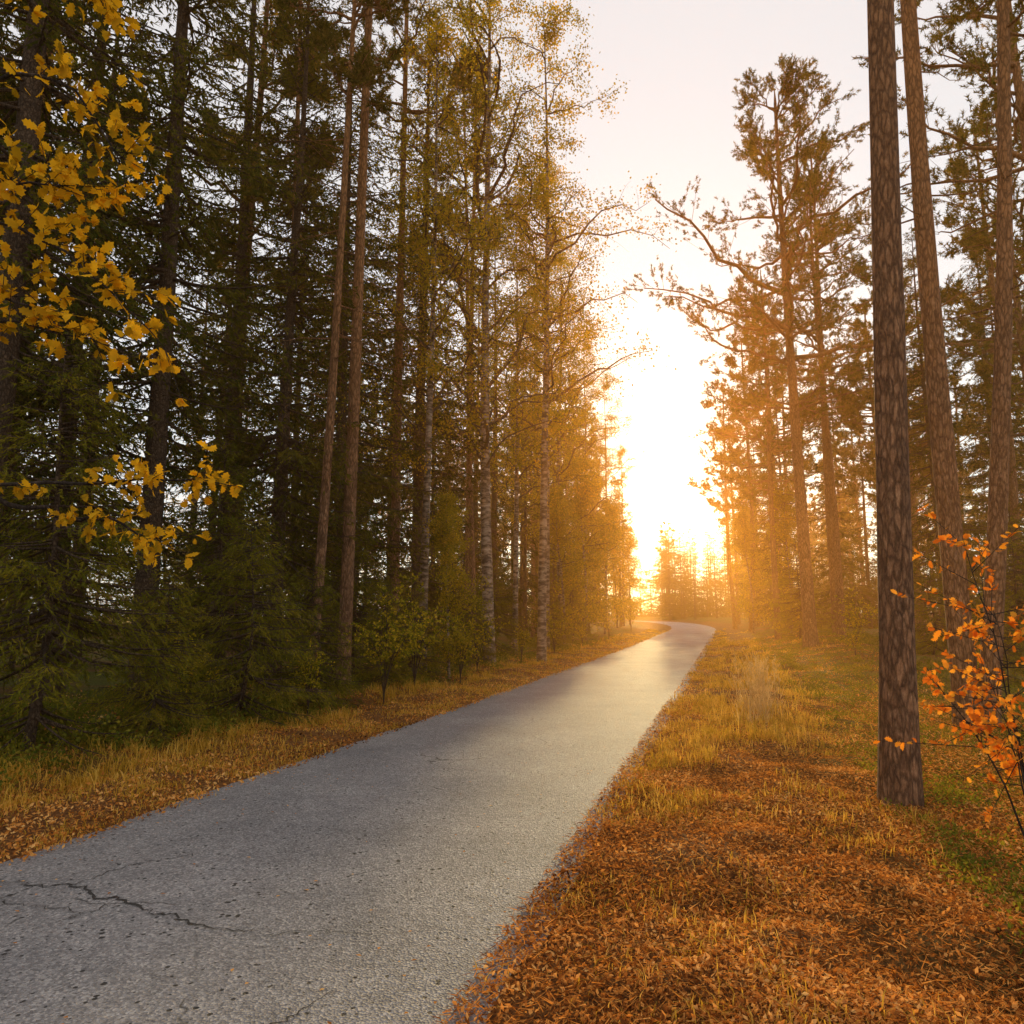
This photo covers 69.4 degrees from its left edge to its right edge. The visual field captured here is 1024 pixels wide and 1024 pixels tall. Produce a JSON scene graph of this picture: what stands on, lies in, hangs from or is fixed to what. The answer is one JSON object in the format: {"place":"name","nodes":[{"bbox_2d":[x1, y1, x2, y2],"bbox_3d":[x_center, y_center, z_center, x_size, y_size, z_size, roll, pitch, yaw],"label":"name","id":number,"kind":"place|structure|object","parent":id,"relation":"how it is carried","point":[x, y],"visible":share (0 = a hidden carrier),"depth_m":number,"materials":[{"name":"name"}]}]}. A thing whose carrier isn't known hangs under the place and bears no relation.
{"place":"outdoors","nodes":[
{"label":"outdoors","id":0,"kind":"place"},
{"bbox_2d":[0,621,715,1023],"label":"asphalt road","id":1,"kind":"structure","parent":0,"point":[78,945],"depth_m":4.55,"materials":[{"name":"grey asphalt"}]},
{"bbox_2d":[0,613,1023,1023],"bbox_3d":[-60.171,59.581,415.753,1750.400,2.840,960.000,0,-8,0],"label":"ground","id":2,"kind":"structure","parent":0,"point":[638,625],"depth_m":5.73,"materials":[{"name":"brown plant"}]},
{"bbox_2d":[0,0,152,578],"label":"spruce tree","id":3,"kind":"object","parent":2,"relation":"on","point":[36,405],"visible":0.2,"depth_m":10.68,"materials":[{"name":"green plant"}]},
{"bbox_2d":[0,330,199,772],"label":"spruce tree","id":4,"kind":"object","parent":2,"relation":"on","point":[42,673],"visible":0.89,"depth_m":8.17,"materials":[{"name":"green plant"}]},
{"bbox_2d":[0,0,236,586],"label":"spruce tree","id":5,"kind":"object","parent":2,"relation":"on","point":[27,107],"visible":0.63,"depth_m":9.31,"materials":[{"name":"green plant"}]},
{"bbox_2d":[0,0,241,699],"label":"spruce tree","id":6,"kind":"object","parent":2,"relation":"on","point":[131,455],"visible":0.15,"depth_m":13.55,"materials":[{"name":"green plant"}]},
{"bbox_2d":[0,0,242,569],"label":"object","id":7,"kind":"object","parent":2,"relation":"on","point":[70,179],"visible":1,"depth_m":4.24,"materials":[{"name":"yellow plant"}]},
{"bbox_2d":[76,568,215,749],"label":"spruce tree","id":8,"kind":"object","parent":2,"relation":"on","point":[152,709],"visible":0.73,"depth_m":9.24,"materials":[{"name":"green plant"}]},
{"bbox_2d":[5,0,307,705],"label":"spruce tree","id":9,"kind":"object","parent":2,"relation":"on","point":[170,224],"visible":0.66,"depth_m":13.02,"materials":[{"name":"green plant"}]},
{"bbox_2d":[122,172,288,659],"bbox_3d":[-8.426,-3.512,21.607,4.354,16.254,4.874,-1,-8,10],"label":"spruce tree","id":10,"kind":"object","parent":2,"relation":"on","point":[181,485],"visible":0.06,"depth_m":21.08,"materials":[{"name":"green plant"}]},
{"bbox_2d":[127,439,296,705],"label":"spruce tree","id":11,"kind":"object","parent":2,"relation":"on","point":[223,520],"visible":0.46,"depth_m":12.30,"materials":[{"name":"green plant"}]},
{"bbox_2d":[114,0,344,677],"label":"spruce tree","id":12,"kind":"object","parent":2,"relation":"on","point":[248,98],"visible":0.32,"depth_m":18.39,"materials":[{"name":"green plant"}]},
{"bbox_2d":[163,512,338,728],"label":"spruce tree","id":13,"kind":"object","parent":2,"relation":"on","point":[263,683],"visible":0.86,"depth_m":10.72,"materials":[{"name":"green plant"}]},
{"bbox_2d":[165,0,413,682],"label":"spruce tree","id":14,"kind":"object","parent":2,"relation":"on","point":[284,460],"visible":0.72,"depth_m":15.91,"materials":[{"name":"green plant"}]},
{"bbox_2d":[234,0,356,530],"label":"pine tree","id":15,"kind":"object","parent":2,"relation":"on","point":[299,99],"visible":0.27,"depth_m":19.06,"materials":[{"name":"green plant"}]},
{"bbox_2d":[286,639,334,714],"bbox_3d":[-3.241,2.638,11.714,0.883,1.270,0.742,-4,-9,24],"label":"shrub","id":16,"kind":"object","parent":2,"relation":"on","point":[308,674],"visible":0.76,"depth_m":11.65,"materials":[{"name":"green plant"}]},
{"bbox_2d":[259,564,379,712],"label":"spruce tree","id":17,"kind":"object","parent":2,"relation":"on","point":[342,684],"visible":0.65,"depth_m":12.51,"materials":[{"name":"green plant"}]},
{"bbox_2d":[246,52,424,656],"bbox_3d":[-5.533,-5.598,24.101,6.113,21.179,5.796,3,-9,-23],"label":"spruce tree","id":18,"kind":"object","parent":2,"relation":"on","point":[326,372],"visible":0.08,"depth_m":23.84,"materials":[{"name":"green plant"}]},
{"bbox_2d":[270,0,423,696],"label":"pine tree","id":19,"kind":"object","parent":2,"relation":"on","point":[353,76],"visible":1,"depth_m":14.80,"materials":[{"name":"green plant"}]},
{"bbox_2d":[236,0,463,671],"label":"spruce tree","id":20,"kind":"object","parent":2,"relation":"on","point":[384,265],"visible":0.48,"depth_m":19.51,"materials":[{"name":"green plant"}]},
{"bbox_2d":[295,498,406,683],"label":"spruce tree","id":21,"kind":"object","parent":2,"relation":"on","point":[380,579],"visible":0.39,"depth_m":16.72,"materials":[{"name":"green plant"}]},
{"bbox_2d":[297,0,420,691],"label":"pine tree","id":22,"kind":"object","parent":2,"relation":"on","point":[347,566],"visible":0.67,"depth_m":15.62,"materials":[{"name":"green plant"}]},
{"bbox_2d":[351,589,419,689],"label":"spruce tree","id":23,"kind":"object","parent":2,"relation":"on","point":[366,671],"visible":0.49,"depth_m":15.31,"materials":[{"name":"green plant"}]},
{"bbox_2d":[338,582,448,703],"bbox_3d":[-2.226,2.373,13.378,1.718,2.204,1.617,4,-9,-26],"label":"shrub","id":24,"kind":"object","parent":2,"relation":"on","point":[385,655],"visible":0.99,"depth_m":13.34,"materials":[{"name":"green plant"}]},
{"bbox_2d":[320,0,489,661],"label":"pine tree","id":25,"kind":"object","parent":2,"relation":"on","point":[399,350],"visible":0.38,"depth_m":21.25,"materials":[{"name":"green plant"}]},
{"bbox_2d":[364,572,465,685],"bbox_3d":[-2.012,2.459,15.391,1.874,2.404,1.764,-6,-10,39],"label":"shrub","id":26,"kind":"object","parent":2,"relation":"on","point":[406,611],"visible":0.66,"depth_m":15.31,"materials":[{"name":"green plant"}]},
{"bbox_2d":[308,9,527,671],"bbox_3d":[-2.599,-5.164,20.597,6.096,19.273,6.317,0,-8,3],"label":"birch tree","id":27,"kind":"object","parent":2,"relation":"on","point":[431,369],"visible":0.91,"depth_m":20.28,"materials":[{"name":"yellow plant"}]},
{"bbox_2d":[386,577,452,681],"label":"spruce tree","id":28,"kind":"object","parent":2,"relation":"on","point":[428,662],"visible":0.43,"depth_m":17.66,"materials":[{"name":"green plant"}]},
{"bbox_2d":[363,142,480,633],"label":"spruce tree","id":29,"kind":"object","parent":2,"relation":"on","point":[434,583],"visible":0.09,"depth_m":29.20,"materials":[{"name":"green plant"}]},
{"bbox_2d":[348,0,502,660],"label":"spruce tree","id":30,"kind":"object","parent":2,"relation":"on","point":[420,476],"visible":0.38,"depth_m":23.38,"materials":[{"name":"green plant"}]},
{"bbox_2d":[405,488,498,678],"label":"birch tree","id":31,"kind":"object","parent":2,"relation":"on","point":[448,509],"visible":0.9,"depth_m":17.86,"materials":[{"name":"green plant"}]},
{"bbox_2d":[446,624,477,682],"bbox_3d":[-1.162,3.325,17.283,0.817,1.396,0.971,1,-8,-9],"label":"shrub","id":32,"kind":"object","parent":2,"relation":"on","point":[459,653],"visible":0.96,"depth_m":17.20,"materials":[{"name":"green plant"}]},
{"bbox_2d":[326,0,605,664],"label":"birch tree","id":33,"kind":"object","parent":2,"relation":"on","point":[471,21],"visible":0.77,"depth_m":23.01,"materials":[{"name":"yellow plant"}]},
{"bbox_2d":[420,41,515,652],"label":"pine tree","id":34,"kind":"object","parent":2,"relation":"on","point":[469,79],"visible":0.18,"depth_m":26.33,"materials":[{"name":"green plant"}]},
{"bbox_2d":[428,322,512,645],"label":"spruce tree","id":35,"kind":"object","parent":2,"relation":"on","point":[476,520],"visible":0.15,"depth_m":29.24,"materials":[{"name":"green plant"}]},
{"bbox_2d":[437,588,509,670],"bbox_3d":[-0.970,3.088,19.290,1.718,2.204,1.617,3,-8,-18],"label":"shrub","id":36,"kind":"object","parent":2,"relation":"on","point":[482,631],"visible":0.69,"depth_m":19.24,"materials":[{"name":"green plant"}]},
{"bbox_2d":[428,46,525,651],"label":"pine tree","id":37,"kind":"object","parent":2,"relation":"on","point":[502,266],"visible":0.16,"depth_m":28.94,"materials":[{"name":"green plant"}]},
{"bbox_2d":[451,594,502,665],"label":"spruce tree","id":38,"kind":"object","parent":2,"relation":"on","point":[483,653],"visible":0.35,"depth_m":21.25,"materials":[{"name":"green plant"}]},
{"bbox_2d":[445,244,538,629],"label":"spruce tree","id":39,"kind":"object","parent":2,"relation":"on","point":[494,507],"visible":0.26,"depth_m":36.34,"materials":[{"name":"green plant"}]},
{"bbox_2d":[465,551,526,657],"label":"spruce tree","id":40,"kind":"object","parent":2,"relation":"on","point":[502,601],"visible":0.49,"depth_m":25.63,"materials":[{"name":"green plant"}]},
{"bbox_2d":[0,630,1023,1023],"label":"fallen leaves","id":41,"kind":"object","parent":2,"relation":"on","point":[892,984],"visible":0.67,"depth_m":4.22,"materials":[{"name":"orange plant"}]},
{"bbox_2d":[0,0,1023,671],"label":"distant forest","id":42,"kind":"object","parent":2,"relation":"on","point":[680,598],"visible":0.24,"depth_m":33.98,"materials":[{"name":"green plant"}]},
{"bbox_2d":[0,622,1023,954],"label":"bilberry undergrowth","id":43,"kind":"object","parent":2,"relation":"on","point":[790,648],"visible":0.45,"depth_m":9.35,"materials":[{"name":"green plant"}]},
{"bbox_2d":[512,622,532,660],"bbox_3d":[0.335,4.163,23.722,0.742,1.270,0.883,1,-8,-9],"label":"shrub","id":44,"kind":"object","parent":2,"relation":"on","point":[521,635],"visible":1,"depth_m":23.65,"materials":[{"name":"green plant"}]},
{"bbox_2d":[441,191,610,652],"bbox_3d":[0.625,-3.527,28.341,5.966,18.203,5.758,-4,-9,27],"label":"birch tree","id":45,"kind":"object","parent":2,"relation":"on","point":[515,518],"visible":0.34,"depth_m":28.01,"materials":[{"name":"yellow plant"}]},
{"bbox_2d":[496,379,555,641],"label":"spruce tree","id":46,"kind":"object","parent":2,"relation":"on","point":[524,607],"visible":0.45,"depth_m":33.94,"materials":[{"name":"green plant"}]},
{"bbox_2d":[496,344,557,630],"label":"spruce tree","id":47,"kind":"object","parent":2,"relation":"on","point":[520,574],"visible":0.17,"depth_m":43.96,"materials":[{"name":"green plant"}]},
{"bbox_2d":[457,152,619,648],"bbox_3d":[1.051,-5.133,32.084,7.112,22.486,7.370,0,-8,3],"label":"birch tree","id":48,"kind":"object","parent":2,"relation":"on","point":[556,369],"visible":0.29,"depth_m":31.61,"materials":[{"name":"yellow plant"}]},
{"bbox_2d":[530,603,575,652],"bbox_3d":[1.590,4.476,28.221,1.562,2.004,1.470,-6,-10,39],"label":"shrub","id":49,"kind":"object","parent":2,"relation":"on","point":[552,630],"visible":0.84,"depth_m":28.14,"materials":[{"name":"green plant"}]},
{"bbox_2d":[523,481,604,643],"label":"birch tree","id":50,"kind":"object","parent":2,"relation":"on","point":[557,534],"visible":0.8,"depth_m":32.87,"materials":[{"name":"yellow plant"}]},
{"bbox_2d":[452,0,681,662],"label":"birch tree","id":51,"kind":"object","parent":2,"relation":"on","point":[546,370],"visible":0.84,"depth_m":25.82,"materials":[{"name":"yellow plant"}]},
{"bbox_2d":[502,237,645,640],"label":"birch tree","id":52,"kind":"object","parent":2,"relation":"on","point":[557,473],"visible":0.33,"depth_m":38.47,"materials":[{"name":"yellow plant"}]},
{"bbox_2d":[556,583,593,642],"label":"spruce tree","id":53,"kind":"object","parent":2,"relation":"on","point":[575,604],"visible":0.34,"depth_m":36.51,"materials":[{"name":"green plant"}]},
{"bbox_2d":[564,436,611,633],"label":"spruce tree","id":54,"kind":"object","parent":2,"relation":"on","point":[593,590],"visible":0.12,"depth_m":48.68,"materials":[{"name":"green plant"}]},
{"bbox_2d":[550,453,629,639],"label":"birch tree","id":55,"kind":"object","parent":2,"relation":"on","point":[584,489],"visible":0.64,"depth_m":40.03,"materials":[{"name":"yellow plant"}]},
{"bbox_2d":[536,328,647,631],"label":"birch tree","id":56,"kind":"object","parent":2,"relation":"on","point":[594,440],"visible":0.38,"depth_m":45.24,"materials":[{"name":"yellow plant"}]},
{"bbox_2d":[579,498,639,633],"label":"birch tree","id":57,"kind":"object","parent":2,"relation":"on","point":[602,580],"visible":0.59,"depth_m":49.80,"materials":[{"name":"yellow plant"}]},
{"bbox_2d":[572,372,654,622],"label":"birch tree","id":58,"kind":"object","parent":2,"relation":"on","point":[607,449],"visible":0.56,"depth_m":57.00,"materials":[{"name":"plant"}]},
{"bbox_2d":[583,512,648,627],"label":"birch tree","id":59,"kind":"object","parent":2,"relation":"on","point":[616,576],"visible":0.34,"depth_m":60.40,"materials":[{"name":"yellow plant"}]},
{"bbox_2d":[589,444,646,625],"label":"birch tree","id":60,"kind":"object","parent":2,"relation":"on","point":[622,449],"visible":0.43,"depth_m":67.65,"materials":[{"name":"plant"}]},
{"bbox_2d":[607,479,636,626],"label":"spruce tree","id":61,"kind":"object","parent":2,"relation":"on","point":[620,623],"visible":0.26,"depth_m":65.74,"materials":[{"name":"green plant"}]},
{"bbox_2d":[609,523,653,624],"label":"birch tree","id":62,"kind":"object","parent":2,"relation":"on","point":[634,558],"visible":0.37,"depth_m":70.81,"materials":[{"name":"yellow plant"}]},
{"bbox_2d":[686,379,745,628],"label":"pine tree","id":63,"kind":"object","parent":2,"relation":"on","point":[709,403],"visible":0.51,"depth_m":61.68,"materials":[{"name":"green plant"}]},
{"bbox_2d":[702,411,759,623],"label":"pine tree","id":64,"kind":"object","parent":2,"relation":"on","point":[729,487],"visible":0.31,"depth_m":71.69,"materials":[{"name":"green plant"}]},
{"bbox_2d":[717,507,772,632],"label":"birch tree","id":65,"kind":"object","parent":2,"relation":"on","point":[748,530],"visible":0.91,"depth_m":48.92,"materials":[{"name":"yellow plant"}]},
{"bbox_2d":[712,491,788,626],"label":"birch tree","id":66,"kind":"object","parent":2,"relation":"on","point":[736,503],"visible":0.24,"depth_m":59.33,"materials":[{"name":"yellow plant"}]},
{"bbox_2d":[726,652,786,724],"bbox_3d":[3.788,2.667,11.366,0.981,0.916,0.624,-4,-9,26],"label":"reed grass","id":67,"kind":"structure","parent":2,"relation":"on","point":[750,702],"depth_m":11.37,"materials":[{"name":"brown plant"}]},
{"bbox_2d":[687,264,831,639],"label":"pine tree","id":68,"kind":"object","parent":2,"relation":"on","point":[747,494],"visible":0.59,"depth_m":36.99,"materials":[{"name":"green plant"}]},
{"bbox_2d":[711,332,808,631],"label":"pine tree","id":69,"kind":"object","parent":2,"relation":"on","point":[729,361],"visible":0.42,"depth_m":51.62,"materials":[{"name":"green plant"}]},
{"bbox_2d":[740,338,810,625],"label":"pine tree","id":70,"kind":"object","parent":2,"relation":"on","point":[771,398],"visible":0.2,"depth_m":53.22,"materials":[{"name":"green plant"}]},
{"bbox_2d":[753,445,798,631],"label":"spruce tree","id":71,"kind":"object","parent":2,"relation":"on","point":[767,535],"visible":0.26,"depth_m":41.17,"materials":[{"name":"green plant"}]},
{"bbox_2d":[708,270,844,631],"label":"pine tree","id":72,"kind":"object","parent":2,"relation":"on","point":[759,434],"visible":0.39,"depth_m":44.75,"materials":[{"name":"green plant"}]},
{"bbox_2d":[743,347,814,623],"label":"pine tree","id":73,"kind":"object","parent":2,"relation":"on","point":[788,460],"visible":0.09,"depth_m":60.85,"materials":[{"name":"green plant"}]},
{"bbox_2d":[753,370,822,627],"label":"spruce tree","id":74,"kind":"object","parent":2,"relation":"on","point":[780,476],"visible":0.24,"depth_m":47.75,"materials":[{"name":"green plant"}]},
{"bbox_2d":[754,486,823,633],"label":"birch tree","id":75,"kind":"object","parent":2,"relation":"on","point":[784,530],"visible":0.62,"depth_m":36.94,"materials":[{"name":"yellow plant"}]},
{"bbox_2d":[726,165,873,637],"bbox_3d":[13.238,-4.974,31.440,6.868,21.179,6.196,4,-9,-28],"label":"pine tree","id":76,"kind":"object","parent":2,"relation":"on","point":[852,410],"visible":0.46,"depth_m":30.89,"materials":[{"name":"green plant"}]},
{"bbox_2d":[766,541,835,641],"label":"spruce tree","id":77,"kind":"object","parent":2,"relation":"on","point":[796,592],"visible":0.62,"depth_m":30.62,"materials":[{"name":"green plant"}]},
{"bbox_2d":[621,53,994,647],"bbox_3d":[10.100,-6.395,27.190,10.424,22.878,10.700,1,-8,-8],"label":"pine tree","id":78,"kind":"object","parent":2,"relation":"on","point":[788,81],"visible":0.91,"depth_m":27.68,"materials":[{"name":"green plant"}]},
{"bbox_2d":[747,126,873,633],"bbox_3d":[15.713,-6.791,36.145,7.573,25.885,8.394,2,-8,-16],"label":"pine tree","id":79,"kind":"object","parent":2,"relation":"on","point":[815,228],"visible":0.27,"depth_m":35.96,"materials":[{"name":"green plant"}]},
{"bbox_2d":[805,348,873,627],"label":"spruce tree","id":80,"kind":"object","parent":2,"relation":"on","point":[845,574],"visible":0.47,"depth_m":38.18,"materials":[{"name":"green plant"}]},
{"bbox_2d":[840,625,865,654],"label":"shrub","id":81,"kind":"object","parent":2,"relation":"on","point":[854,640],"visible":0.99,"depth_m":20.72,"materials":[{"name":"yellow plant"}]},
{"bbox_2d":[830,586,877,641],"bbox_3d":[11.553,3.502,24.800,1.470,2.004,1.562,-1,-8,6],"label":"shrub","id":82,"kind":"object","parent":2,"relation":"on","point":[857,618],"visible":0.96,"depth_m":24.83,"materials":[{"name":"green plant"}]},
{"bbox_2d":[839,413,877,628],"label":"spruce tree","id":83,"kind":"object","parent":2,"relation":"on","point":[867,577],"visible":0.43,"depth_m":48.10,"materials":[{"name":"green plant"}]},
{"bbox_2d":[833,293,918,530],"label":"pine tree","id":84,"kind":"object","parent":2,"relation":"on","point":[853,470],"visible":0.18,"depth_m":41.53,"materials":[{"name":"green plant"}]},
{"bbox_2d":[867,0,924,810],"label":"pine tree","id":85,"kind":"object","parent":2,"relation":"on","point":[899,776],"visible":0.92,"depth_m":6.62,"materials":[{"name":"brown plant"}]},
{"bbox_2d":[815,201,979,569],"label":"pine tree","id":86,"kind":"object","parent":2,"relation":"on","point":[864,274],"visible":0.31,"depth_m":34.14,"materials":[{"name":"green plant"}]},
{"bbox_2d":[844,0,1011,726],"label":"pine tree","id":87,"kind":"object","parent":2,"relation":"on","point":[946,491],"visible":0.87,"depth_m":11.31,"materials":[{"name":"brown plant"}]},
{"bbox_2d":[913,552,947,655],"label":"spruce tree","id":88,"kind":"object","parent":2,"relation":"on","point":[935,619],"visible":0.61,"depth_m":21.85,"materials":[{"name":"green plant"}]},
{"bbox_2d":[851,0,1023,372],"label":"pine tree","id":89,"kind":"object","parent":2,"relation":"on","point":[974,65],"visible":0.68,"depth_m":19.23,"materials":[{"name":"green plant"}]},
{"bbox_2d":[871,224,1010,647],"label":"spruce tree","id":90,"kind":"object","parent":2,"relation":"on","point":[969,528],"visible":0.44,"depth_m":25.49,"materials":[{"name":"green plant"}]},
{"bbox_2d":[873,503,1023,837],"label":"oak sapling","id":91,"kind":"object","parent":2,"relation":"on","point":[977,726],"visible":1,"depth_m":3.95,"materials":[{"name":"orange plant"}]},
{"bbox_2d":[899,0,1023,729],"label":"pine tree","id":92,"kind":"object","parent":2,"relation":"on","point":[997,514],"visible":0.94,"depth_m":11.17,"materials":[{"name":"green plant"}]},
{"bbox_2d":[904,20,1023,473],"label":"pine tree","id":93,"kind":"object","parent":2,"relation":"on","point":[1018,322],"visible":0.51,"depth_m":23.51,"materials":[{"name":"green plant"}]},
{"bbox_2d":[951,218,1023,638],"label":"spruce tree","id":94,"kind":"object","parent":2,"relation":"on","point":[973,477],"visible":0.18,"depth_m":30.86,"materials":[{"name":"green plant"}]},
{"bbox_2d":[956,256,1023,625],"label":"spruce tree","id":95,"kind":"object","parent":2,"relation":"on","point":[986,450],"visible":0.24,"depth_m":27.80,"materials":[{"name":"green plant"}]},
{"bbox_2d":[961,347,1023,612],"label":"spruce tree","id":96,"kind":"object","parent":2,"relation":"on","point":[969,440],"visible":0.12,"depth_m":38.92,"materials":[{"name":"green plant"}]},
{"bbox_2d":[970,584,1023,687],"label":"spruce tree","id":97,"kind":"object","parent":2,"relation":"on","point":[1012,654],"visible":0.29,"depth_m":16.57,"materials":[{"name":"green plant"}]},
{"bbox_2d":[972,514,1023,665],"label":"spruce tree","id":98,"kind":"object","parent":2,"relation":"on","point":[1017,593],"visible":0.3,"depth_m":19.97,"materials":[{"name":"green plant"}]},
{"bbox_2d":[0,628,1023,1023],"bbox_3d":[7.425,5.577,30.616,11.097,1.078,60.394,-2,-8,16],"label":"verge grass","id":99,"kind":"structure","parent":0,"point":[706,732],"depth_m":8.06,"materials":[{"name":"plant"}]},
{"bbox_2d":[0,0,1023,616],"label":"sky","id":100,"kind":"structure","parent":0,"point":[681,60],"materials":[{"name":"white"}]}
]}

